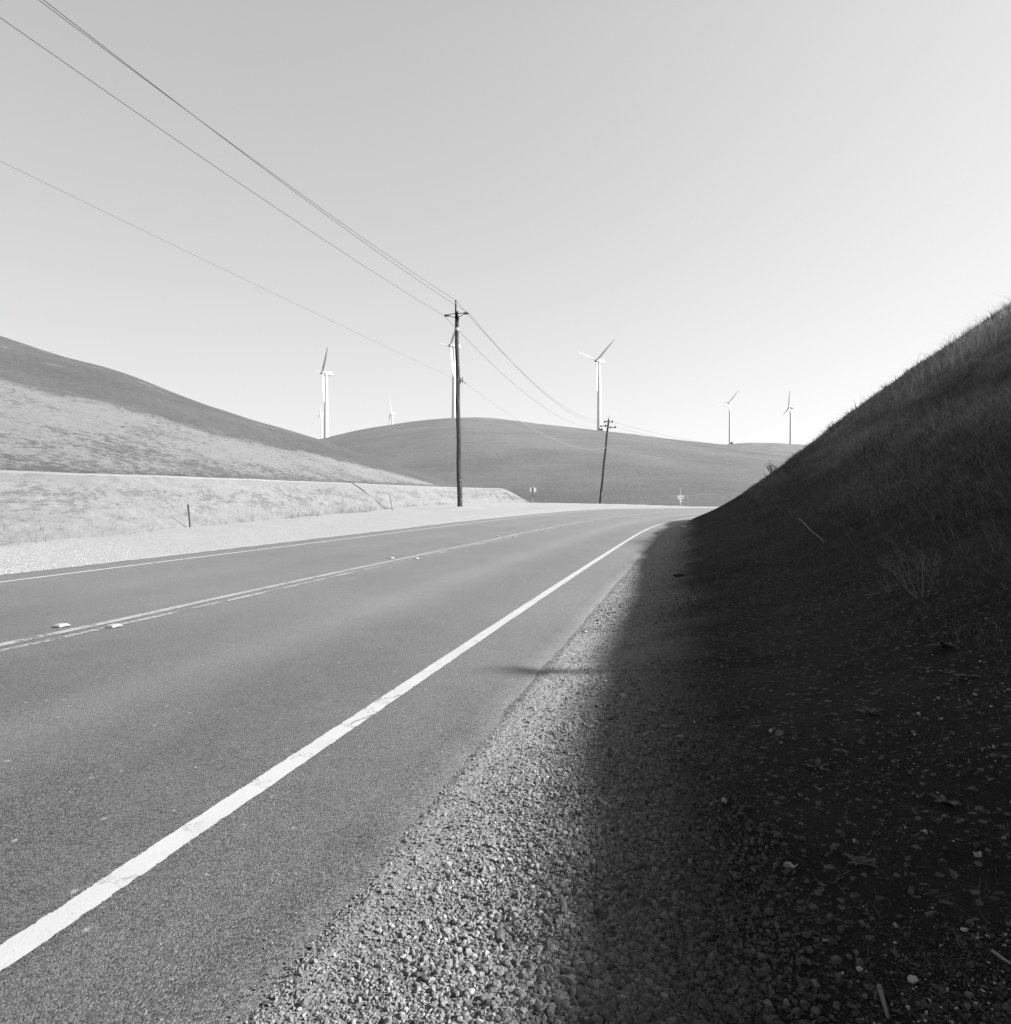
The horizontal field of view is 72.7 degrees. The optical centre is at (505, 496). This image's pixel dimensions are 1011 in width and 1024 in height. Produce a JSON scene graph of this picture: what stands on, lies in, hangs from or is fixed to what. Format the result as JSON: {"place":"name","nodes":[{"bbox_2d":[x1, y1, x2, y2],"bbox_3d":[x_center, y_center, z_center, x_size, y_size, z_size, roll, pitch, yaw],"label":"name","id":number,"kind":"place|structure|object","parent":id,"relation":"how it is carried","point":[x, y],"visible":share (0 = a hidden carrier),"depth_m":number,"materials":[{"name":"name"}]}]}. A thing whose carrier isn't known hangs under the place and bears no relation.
{"place":"outdoors","nodes":[
{"label":"outdoors","id":0,"kind":"place"},
{"bbox_2d":[0,336,456,486],"bbox_3d":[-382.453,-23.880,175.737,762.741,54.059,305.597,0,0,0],"label":"hill","id":1,"kind":"structure","parent":0,"point":[58,413],"depth_m":82.74,"materials":[{"name":"grey plant"}]},
{"bbox_2d":[0,470,529,545],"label":"embankment","id":2,"kind":"structure","parent":0,"point":[45,501],"depth_m":24.16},
{"bbox_2d":[0,508,715,1023],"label":"road","id":3,"kind":"structure","parent":0,"point":[124,724],"depth_m":3.55,"materials":[{"name":"grey asphalt"}]},
{"bbox_2d":[51,623,69,627],"bbox_3d":[-3.951,1.141,6.106,0.138,0.023,0.138,0,0,15],"label":"road marker","id":4,"kind":"object","parent":3,"relation":"on","point":[60,625],"visible":1,"depth_m":6.08,"materials":[{"name":"white plastic"}]},
{"bbox_2d":[104,623,122,627],"bbox_3d":[-3.486,1.146,6.107,0.138,0.023,0.138,0,0,15],"label":"road marker","id":5,"kind":"object","parent":3,"relation":"on","point":[115,625],"visible":1,"depth_m":6.07,"materials":[{"name":"white plastic"}]},
{"bbox_2d":[0,521,589,651],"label":"line","id":6,"kind":"object","parent":3,"relation":"on","point":[92,630],"visible":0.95,"depth_m":7.39,"materials":[{"name":"paint"}]},
{"bbox_2d":[0,517,694,970],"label":"edge line","id":7,"kind":"object","parent":3,"relation":"on","point":[32,937],"visible":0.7,"depth_m":2.47,"materials":[{"name":"white paint"}]},
{"bbox_2d":[0,511,695,645],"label":"line","id":8,"kind":"object","parent":3,"relation":"on","point":[109,621],"visible":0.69,"depth_m":7.77,"materials":[{"name":"paint"}]},
{"bbox_2d":[0,508,696,582],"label":"edge line","id":9,"kind":"object","parent":3,"relation":"on","point":[244,551],"visible":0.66,"depth_m":12.96,"materials":[{"name":"white paint"}]},
{"bbox_2d":[0,491,1010,1023],"bbox_3d":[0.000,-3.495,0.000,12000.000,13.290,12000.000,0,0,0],"label":"ground","id":10,"kind":"structure","parent":0,"point":[818,649],"depth_m":2.88,"materials":[{"name":"grey gravel"}]},
{"bbox_2d":[187,504,190,526],"bbox_3d":[-10.763,0.801,23.407,0.150,1.095,0.051,0,0,0],"label":"marker stake","id":11,"kind":"object","parent":10,"relation":"on","point":[189,515],"visible":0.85,"depth_m":23.39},
{"bbox_2d":[0,498,447,546],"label":"dry weeds","id":12,"kind":"object","parent":10,"relation":"on","point":[305,514],"visible":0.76,"depth_m":29.79,"materials":[{"name":"grey plant"}]},
{"bbox_2d":[299,997,309,1007],"bbox_3d":[-0.468,1.177,1.597,0.024,0.021,0.022,0,0,0],"label":"loose pebble","id":13,"kind":"object","parent":10,"relation":"on","point":[304,1002],"visible":1,"depth_m":1.59,"materials":[{"name":"white stone"}]},
{"bbox_2d":[444,300,468,506],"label":"utility pole","id":14,"kind":"object","parent":10,"relation":"on","point":[458,452],"visible":0.98,"depth_m":47.47,"materials":[{"name":"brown wood"}]},
{"bbox_2d":[0,17,442,314],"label":"overhead wire","id":15,"kind":"object","parent":14,"relation":"attached to","point":[180,142],"visible":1,"depth_m":21.79,"materials":[{"name":"grey metal"}]},
{"bbox_2d":[5,163,454,378],"bbox_3d":[-12.565,-7.910,12.600,0.009,0.309,72.017,0,0,15],"label":"overhead wire","id":16,"kind":"object","parent":14,"relation":"attached to","point":[186,251],"visible":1,"depth_m":21.29,"materials":[{"name":"grey metal"}]},
{"bbox_2d":[39,0,454,299],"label":"overhead wire","id":17,"kind":"object","parent":14,"relation":"attached to","point":[211,128],"visible":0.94,"depth_m":23.52,"materials":[{"name":"grey metal"}]},
{"bbox_2d":[43,0,464,310],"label":"overhead wire","id":18,"kind":"object","parent":14,"relation":"attached to","point":[217,133],"visible":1,"depth_m":20.82,"materials":[{"name":"grey metal"}]},
{"bbox_2d":[449,321,585,426],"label":"overhead wire","id":19,"kind":"object","parent":14,"relation":"attached to","point":[513,383],"visible":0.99,"depth_m":64.69,"materials":[{"name":"grey metal"}]},
{"bbox_2d":[457,302,596,420],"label":"overhead wire","id":20,"kind":"object","parent":14,"relation":"attached to","point":[504,354],"visible":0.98,"depth_m":57.69,"materials":[{"name":"grey metal"}]},
{"bbox_2d":[466,383,603,448],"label":"overhead wire","id":21,"kind":"object","parent":14,"relation":"attached to","point":[514,417],"visible":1,"depth_m":58.91,"materials":[{"name":"grey metal"}]},
{"bbox_2d":[471,316,608,422],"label":"overhead wire","id":22,"kind":"object","parent":14,"relation":"attached to","point":[509,359],"visible":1,"depth_m":56.31,"materials":[{"name":"grey metal"}]},
{"bbox_2d":[464,988,474,995],"bbox_3d":[-0.080,1.134,1.573,0.026,0.021,0.023,0,0,-12],"label":"loose pebble","id":23,"kind":"object","parent":10,"relation":"on","point":[471,991],"visible":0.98,"depth_m":1.57,"materials":[{"name":"stone"}]},
{"bbox_2d":[494,929,504,939],"bbox_3d":[-0.018,1.150,1.799,0.029,0.026,0.037,0,0,21],"label":"loose pebble","id":24,"kind":"object","parent":10,"relation":"on","point":[498,933],"visible":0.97,"depth_m":1.80,"materials":[{"name":"grey stone"}]},
{"bbox_2d":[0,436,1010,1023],"bbox_3d":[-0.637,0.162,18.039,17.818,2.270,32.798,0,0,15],"label":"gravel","id":25,"kind":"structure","parent":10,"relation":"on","point":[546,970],"depth_m":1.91,"materials":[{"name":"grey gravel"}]},
{"bbox_2d":[530,482,535,501],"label":"sign seen from behind","id":26,"kind":"object","parent":10,"relation":"on","point":[533,489],"visible":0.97,"depth_m":98.99,"materials":[{"name":"metal"}]},
{"bbox_2d":[599,419,615,503],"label":"utility pole","id":27,"kind":"object","parent":10,"relation":"on","point":[603,471],"visible":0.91,"depth_m":116.83,"materials":[{"name":"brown wood"}]},
{"bbox_2d":[660,724,671,728],"bbox_3d":[0.763,1.084,3.253,0.069,0.017,0.036,0,0,0],"label":"flat rock","id":28,"kind":"object","parent":10,"relation":"on","point":[664,726],"visible":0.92,"depth_m":3.24,"materials":[{"name":"grey stone"}]},
{"bbox_2d":[673,573,684,576],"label":"dirt clod","id":29,"kind":"object","parent":10,"relation":"on","point":[678,575],"visible":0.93,"depth_m":9.44,"materials":[{"name":"grey soil"}]},
{"bbox_2d":[678,488,682,505],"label":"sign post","id":30,"kind":"object","parent":10,"relation":"on","point":[680,497],"visible":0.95,"depth_m":84.03,"materials":[{"name":"metal"}]},
{"bbox_2d":[775,729,783,735],"bbox_3d":[1.138,0.986,2.861,0.039,0.038,0.023,0,0,16],"label":"flat rock","id":31,"kind":"object","parent":10,"relation":"on","point":[778,732],"visible":0.98,"depth_m":2.85,"materials":[{"name":"grey stone"}]},
{"bbox_2d":[783,862,797,867],"bbox_3d":[0.797,1.030,1.920,0.040,0.014,0.030,-6,-23,27],"label":"rock","id":32,"kind":"object","parent":10,"relation":"on","point":[789,864],"visible":1,"depth_m":1.92,"materials":[{"name":"grey stone"}]},
{"bbox_2d":[806,760,829,771],"bbox_3d":[1.143,0.983,2.509,0.075,0.021,0.097,0,0,-31],"label":"leafy weed","id":33,"kind":"object","parent":10,"relation":"on","point":[817,764],"visible":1,"depth_m":2.51,"materials":[{"name":"grey plant"}]},
{"bbox_2d":[856,966,862,971],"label":"loose pebble","id":34,"kind":"object","parent":10,"relation":"on","point":[859,968],"visible":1,"depth_m":1.50,"materials":[{"name":"stone"}]},
{"bbox_2d":[843,853,877,868],"bbox_3d":[0.983,1.008,1.907,0.082,0.019,0.085,0,0,0],"label":"leafy weed","id":35,"kind":"object","parent":10,"relation":"on","point":[861,860],"visible":0.99,"depth_m":1.90,"materials":[{"name":"grey plant"}]},
{"bbox_2d":[860,707,882,714],"bbox_3d":[1.510,0.885,2.830,0.102,0.027,0.096,0,0,-32],"label":"leafy weed","id":36,"kind":"object","parent":10,"relation":"on","point":[871,711],"visible":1,"depth_m":2.84,"materials":[{"name":"grey plant"}]},
{"bbox_2d":[876,983,889,1019],"bbox_3d":[0.766,1.021,1.391,0.012,0.013,0.088,0,0,18],"label":"fallen stick","id":37,"kind":"object","parent":10,"relation":"on","point":[882,997],"visible":1,"depth_m":1.39,"materials":[{"name":"grey wood"}]},
{"bbox_2d":[879,576,909,593],"bbox_3d":[2.804,0.638,4.972,0.173,0.187,0.218,0,0,0],"label":"bare shrub","id":38,"kind":"object","parent":10,"relation":"on","point":[886,590],"visible":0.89,"depth_m":4.97,"materials":[{"name":"grey plant"}]},
{"bbox_2d":[877,535,945,598],"bbox_3d":[2.623,0.470,4.469,0.397,0.443,0.578,0,0,0],"label":"bare shrub","id":39,"kind":"object","parent":10,"relation":"on","point":[907,589],"visible":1,"depth_m":4.51,"materials":[{"name":"plant"}]},
{"bbox_2d":[907,975,918,983],"bbox_3d":[0.855,1.014,1.443,0.020,0.016,0.018,0,0,0],"label":"loose pebble","id":40,"kind":"object","parent":10,"relation":"on","point":[912,979],"visible":1,"depth_m":1.44,"materials":[{"name":"stone"}]},
{"bbox_2d":[930,642,956,646],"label":"leafy weed","id":41,"kind":"object","parent":10,"relation":"on","point":[943,644],"visible":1,"depth_m":3.46,"materials":[{"name":"grey plant"}]},
{"bbox_2d":[929,794,961,805],"bbox_3d":[1.350,0.932,2.106,0.086,0.019,0.096,0,0,0],"label":"leafy weed","id":42,"kind":"object","parent":10,"relation":"on","point":[943,798],"visible":1,"depth_m":2.11,"materials":[{"name":"grey plant"}]},
{"bbox_2d":[954,673,980,679],"bbox_3d":[1.964,0.766,2.936,0.099,0.022,0.091,0,0,7],"label":"leafy weed","id":43,"kind":"object","parent":10,"relation":"on","point":[962,676],"visible":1,"depth_m":2.93,"materials":[{"name":"grey plant"}]},
{"bbox_2d":[973,851,981,856],"bbox_3d":[1.258,0.954,1.833,0.018,0.014,0.020,-6,-20,0],"label":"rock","id":44,"kind":"object","parent":10,"relation":"on","point":[977,854],"visible":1,"depth_m":1.83,"materials":[{"name":"grey stone"}]},
{"bbox_2d":[990,949,1010,964],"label":"fallen stick","id":45,"kind":"object","parent":10,"relation":"on","point":[994,952],"visible":1,"depth_m":1.47,"materials":[{"name":"wood"}]},
{"bbox_2d":[0,0,1010,444],"label":"sky","id":46,"kind":"structure","parent":0,"point":[764,200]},
{"bbox_2d":[319,417,795,506],"bbox_3d":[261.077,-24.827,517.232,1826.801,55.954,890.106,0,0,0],"label":"hill","id":47,"kind":"structure","parent":0,"point":[518,458],"depth_m":217.80,"materials":[{"name":"grey plant"}]},
{"bbox_2d":[315,347,331,437],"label":"wind turbine","id":48,"kind":"object","parent":47,"relation":"on","point":[325,384],"visible":0.95,"depth_m":514.07,"materials":[{"name":"white paint"}]},
{"bbox_2d":[438,317,459,417],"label":"wind turbine","id":49,"kind":"object","parent":47,"relation":"on","point":[452,351],"visible":0.78,"depth_m":479.96,"materials":[{"name":"white paint"}]},
{"bbox_2d":[580,339,614,429],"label":"wind turbine","id":50,"kind":"object","parent":47,"relation":"on","point":[598,360],"visible":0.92,"depth_m":514.38,"materials":[{"name":"white paint"}]},
{"bbox_2d":[726,443,806,452],"bbox_3d":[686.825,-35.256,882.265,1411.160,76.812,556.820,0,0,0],"label":"hill","id":51,"kind":"structure","parent":0,"point":[784,447],"depth_m":870.91,"materials":[{"name":"grey plant"}]},
{"bbox_2d":[718,390,738,443],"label":"wind turbine","id":52,"kind":"object","parent":51,"relation":"on","point":[729,403],"visible":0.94,"depth_m":970.39,"materials":[{"name":"white paint"}]},
{"bbox_2d":[783,391,793,443],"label":"wind turbine","id":53,"kind":"object","parent":51,"relation":"on","point":[790,432],"visible":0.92,"depth_m":944.76,"materials":[{"name":"white paint"}]},
{"bbox_2d":[710,300,1010,1023],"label":"hillside","id":54,"kind":"structure","parent":0,"point":[875,542],"depth_m":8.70,"materials":[{"name":"black plant"}]},
{"bbox_2d":[764,461,777,473],"bbox_3d":[10.107,-1.093,25.868,0.860,0.613,1.018,0,0,13],"label":"skyline bush","id":55,"kind":"object","parent":54,"relation":"on","point":[771,471],"visible":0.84,"depth_m":25.84,"materials":[{"name":"grey plant"}]},
{"bbox_2d":[825,421,837,431],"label":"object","id":56,"kind":"object","parent":54,"relation":"on","point":[828,429],"visible":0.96,"depth_m":24.06,"materials":[{"name":"grey plant"}]},
{"bbox_2d":[856,295,1010,419],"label":"grass clump","id":57,"kind":"object","parent":54,"relation":"on","point":[976,336],"visible":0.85,"depth_m":17.99,"materials":[{"name":"plant"}]},
{"bbox_3d":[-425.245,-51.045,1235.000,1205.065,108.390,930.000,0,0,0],"label":"hill","id":58,"kind":"structure","parent":0,"visible":0},
{"bbox_2d":[318,404,323,438],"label":"wind turbine","id":59,"kind":"object","parent":58,"relation":"on","point":[321,414],"visible":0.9,"depth_m":1500.08,"materials":[{"name":"white paint"}]},
{"bbox_2d":[388,404,394,423],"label":"wind turbine","id":60,"kind":"object","parent":58,"relation":"on","point":[390,415],"visible":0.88,"depth_m":1057.62,"materials":[{"name":"white paint"}]}
]}

